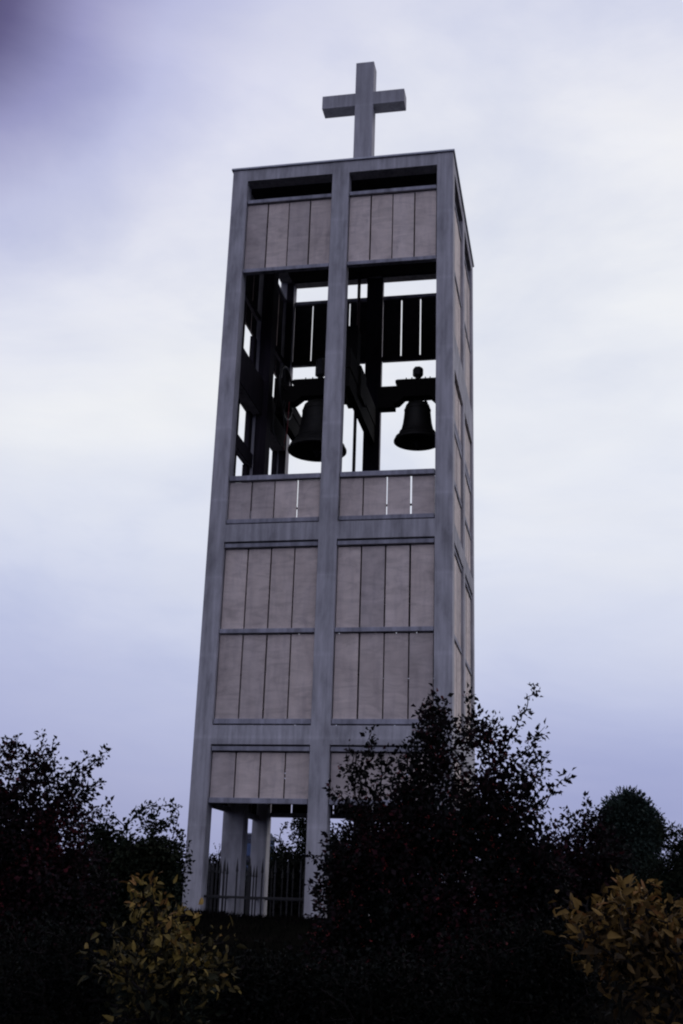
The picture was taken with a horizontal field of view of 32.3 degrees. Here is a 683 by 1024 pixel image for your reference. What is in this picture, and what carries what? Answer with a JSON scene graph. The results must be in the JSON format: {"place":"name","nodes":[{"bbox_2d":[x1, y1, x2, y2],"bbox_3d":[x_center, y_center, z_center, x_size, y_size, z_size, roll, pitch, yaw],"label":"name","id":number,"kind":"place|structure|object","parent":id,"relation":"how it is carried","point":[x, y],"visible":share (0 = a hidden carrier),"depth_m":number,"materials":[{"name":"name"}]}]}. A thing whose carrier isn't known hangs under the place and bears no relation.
{"place":"outdoors","nodes":[
{"label":"outdoors","id":0,"kind":"place"},
{"bbox_2d":[246,833,274,867],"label":"distant building","id":1,"kind":"structure","parent":0,"point":[249,844],"depth_m":171.46,"materials":[{"name":"stone"}]},
{"bbox_2d":[247,834,251,842],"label":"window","id":2,"kind":"structure","parent":1,"relation":"in","point":[249,835],"depth_m":171.61,"materials":[{"name":"glass"}]},
{"bbox_2d":[182,149,474,917],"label":"bell tower","id":3,"kind":"structure","parent":0,"point":[296,690],"depth_m":23.98,"materials":[{"name":"concrete"}]},
{"bbox_2d":[206,858,228,913],"bbox_3d":[-2.500,7.546,23.018,0.058,1.480,1.933,-2,-19,11],"label":"spiked railing","id":4,"kind":"object","parent":3,"relation":"attached to","point":[216,871],"visible":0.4,"depth_m":23.27,"materials":[{"name":"black metal"}]},
{"bbox_2d":[243,864,257,914],"bbox_3d":[-2.060,8.280,25.166,0.058,1.480,1.939,-2,-19,11],"label":"spiked railing","id":5,"kind":"object","parent":3,"relation":"attached to","point":[253,875],"visible":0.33,"depth_m":25.66,"materials":[{"name":"black metal"}]},
{"bbox_2d":[204,858,303,917],"bbox_3d":[-1.604,7.156,21.765,1.953,1.480,0.058,-2,-19,11],"label":"spiked railing","id":6,"kind":"object","parent":3,"relation":"attached to","point":[273,898],"visible":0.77,"depth_m":21.81,"materials":[{"name":"black metal"}]},
{"bbox_2d":[265,867,334,916],"bbox_3d":[-0.735,8.600,25.991,1.959,1.480,0.058,-2,-19,11],"label":"spiked railing","id":7,"kind":"object","parent":3,"relation":"attached to","point":[271,877],"visible":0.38,"depth_m":26.13,"materials":[{"name":"black metal"}]},
{"bbox_2d":[274,325,375,443],"bbox_3d":[0.558,-3.123,27.751,4.130,1.900,3.420,-2,-19,11],"label":"timber bell cradle","id":8,"kind":"object","parent":3,"relation":"attached to","point":[357,392],"visible":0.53,"depth_m":27.36,"materials":[{"name":"black wood"}]},
{"bbox_2d":[283,402,289,449],"bbox_3d":[-1.263,-1.976,26.935,0.050,1.109,0.304,9,-20,-20],"label":"hanging cable","id":9,"kind":"object","parent":8,"relation":"hanging from","point":[287,426],"visible":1,"depth_m":26.81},
{"bbox_2d":[278,357,351,461],"bbox_3d":[-0.576,-2.438,27.308,1.790,2.470,1.350,-2,-19,11],"label":"church bell","id":10,"kind":"object","parent":8,"relation":"hanging from","point":[305,444],"visible":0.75,"depth_m":27.30,"materials":[{"name":"brown metal"}]},
{"bbox_2d":[377,366,435,450],"bbox_3d":[1.594,-2.389,26.847,1.520,1.980,1.060,-2,-19,11],"label":"church bell","id":11,"kind":"object","parent":8,"relation":"hanging from","point":[417,430],"visible":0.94,"depth_m":26.81,"materials":[{"name":"brown metal"}]},
{"bbox_2d":[322,61,405,157],"bbox_3d":[0.540,-9.225,29.528,2.100,4.607,0.400,-2,-19,11],"label":"roof cross","id":12,"kind":"object","parent":3,"relation":"on","point":[365,103],"visible":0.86,"depth_m":29.70,"materials":[{"name":"concrete"}]},
{"bbox_2d":[0,908,679,1023],"bbox_3d":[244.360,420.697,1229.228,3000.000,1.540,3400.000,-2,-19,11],"label":"ground","id":13,"kind":"structure","parent":0,"point":[629,1018],"depth_m":13.98,"materials":[{"name":"soil"}]},
{"bbox_2d":[0,729,122,951],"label":"ragged tree","id":14,"kind":"object","parent":13,"relation":"on","point":[35,859],"visible":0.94,"depth_m":14.26,"materials":[{"name":"green plant"}]},
{"bbox_2d":[0,901,180,1023],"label":"dark shrub","id":15,"kind":"object","parent":13,"relation":"on","point":[79,999],"visible":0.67,"depth_m":9.71,"materials":[{"name":"green plant"}]},
{"bbox_2d":[61,797,195,924],"bbox_3d":[-3.279,5.098,17.224,2.309,1.856,1.362,-2,-19,11],"label":"arching tree","id":16,"kind":"object","parent":13,"relation":"on","point":[163,855],"visible":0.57,"depth_m":16.96,"materials":[{"name":"green plant"}]},
{"bbox_2d":[74,870,247,1023],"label":"yellow bush","id":17,"kind":"object","parent":13,"relation":"on","point":[154,968],"visible":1,"depth_m":6.58,"materials":[{"name":"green plant"}]},
{"bbox_2d":[170,854,214,910],"bbox_3d":[-4.472,10.273,31.809,2.200,2.250,1.497,-2,-19,11],"label":"dark bush","id":18,"kind":"object","parent":13,"relation":"on","point":[181,883],"visible":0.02,"depth_m":31.71,"materials":[{"name":"green plant"}]},
{"bbox_2d":[206,851,220,912],"bbox_3d":[-3.490,10.481,32.642,1.646,2.138,1.172,-2,-19,11],"label":"dark bush","id":19,"kind":"object","parent":13,"relation":"on","point":[214,857],"visible":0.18,"depth_m":32.49,"materials":[{"name":"green plant"}]},
{"bbox_2d":[213,840,293,917],"bbox_3d":[-2.570,10.894,34.487,2.862,2.586,1.380,-2,-19,11],"label":"distant bush","id":20,"kind":"object","parent":13,"relation":"on","point":[272,852],"visible":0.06,"depth_m":34.49,"materials":[{"name":"green plant"}]},
{"bbox_2d":[244,851,331,918],"bbox_3d":[-1.301,9.497,29.235,2.556,2.079,1.591,-2,-19,11],"label":"dark bush","id":21,"kind":"object","parent":13,"relation":"on","point":[296,885],"visible":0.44,"depth_m":29.12,"materials":[{"name":"plant"}]},
{"bbox_2d":[271,818,343,908],"bbox_3d":[-0.630,9.280,30.285,2.724,3.209,1.617,-2,-19,11],"label":"distant tree","id":22,"kind":"object","parent":13,"relation":"on","point":[300,825],"visible":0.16,"depth_m":30.57,"materials":[{"name":"green plant"}]},
{"bbox_2d":[301,820,371,914],"bbox_3d":[0.044,10.233,33.078,2.809,3.179,1.776,-2,-19,11],"label":"dark bush","id":23,"kind":"object","parent":13,"relation":"on","point":[345,822],"depth_m":33.48,"materials":[{"name":"green plant"}]},
{"bbox_2d":[0,906,682,1023],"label":"grass","id":24,"kind":"structure","parent":13,"relation":"on","point":[286,918],"depth_m":16.29,"materials":[{"name":"green plant"}]},
{"bbox_2d":[292,937,494,1023],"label":"dark shrub","id":25,"kind":"object","parent":13,"relation":"on","point":[373,1010],"visible":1,"depth_m":8.80,"materials":[{"name":"green plant"}]},
{"bbox_2d":[286,682,582,989],"bbox_3d":[0.992,3.405,12.596,3.100,3.242,1.630,-2,-19,11],"label":"berry tree","id":26,"kind":"object","parent":13,"relation":"on","point":[396,857],"visible":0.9,"depth_m":12.37,"materials":[{"name":"green plant"}]},
{"bbox_2d":[431,903,624,1023],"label":"dark shrub","id":27,"kind":"object","parent":13,"relation":"on","point":[524,984],"visible":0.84,"depth_m":9.12,"materials":[{"name":"green plant"}]},
{"bbox_2d":[535,791,653,944],"bbox_3d":[3.218,4.546,15.018,1.884,1.964,1.136,-2,-19,11],"label":"sparse tree","id":28,"kind":"object","parent":13,"relation":"on","point":[596,872],"visible":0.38,"depth_m":14.93,"materials":[{"name":"green plant"}]},
{"bbox_2d":[543,865,682,1023],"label":"amber bush","id":29,"kind":"object","parent":13,"relation":"on","point":[645,948],"visible":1,"depth_m":5.37,"materials":[{"name":"yellow plant"}]},
{"bbox_2d":[592,785,669,886],"bbox_3d":[8.662,10.612,35.517,2.506,4.678,2.049,-2,-19,11],"label":"domed tree","id":30,"kind":"object","parent":13,"relation":"on","point":[633,815],"visible":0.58,"depth_m":35.42,"materials":[{"name":"green plant"}]},
{"bbox_2d":[628,816,682,927],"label":"layered tree","id":31,"kind":"object","parent":13,"relation":"on","point":[671,872],"visible":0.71,"depth_m":22.14,"materials":[{"name":"green plant"}]},
{"bbox_2d":[0,0,682,870],"label":"sky","id":32,"kind":"structure","parent":0,"point":[125,125],"materials":[{"name":"white"}]}
]}

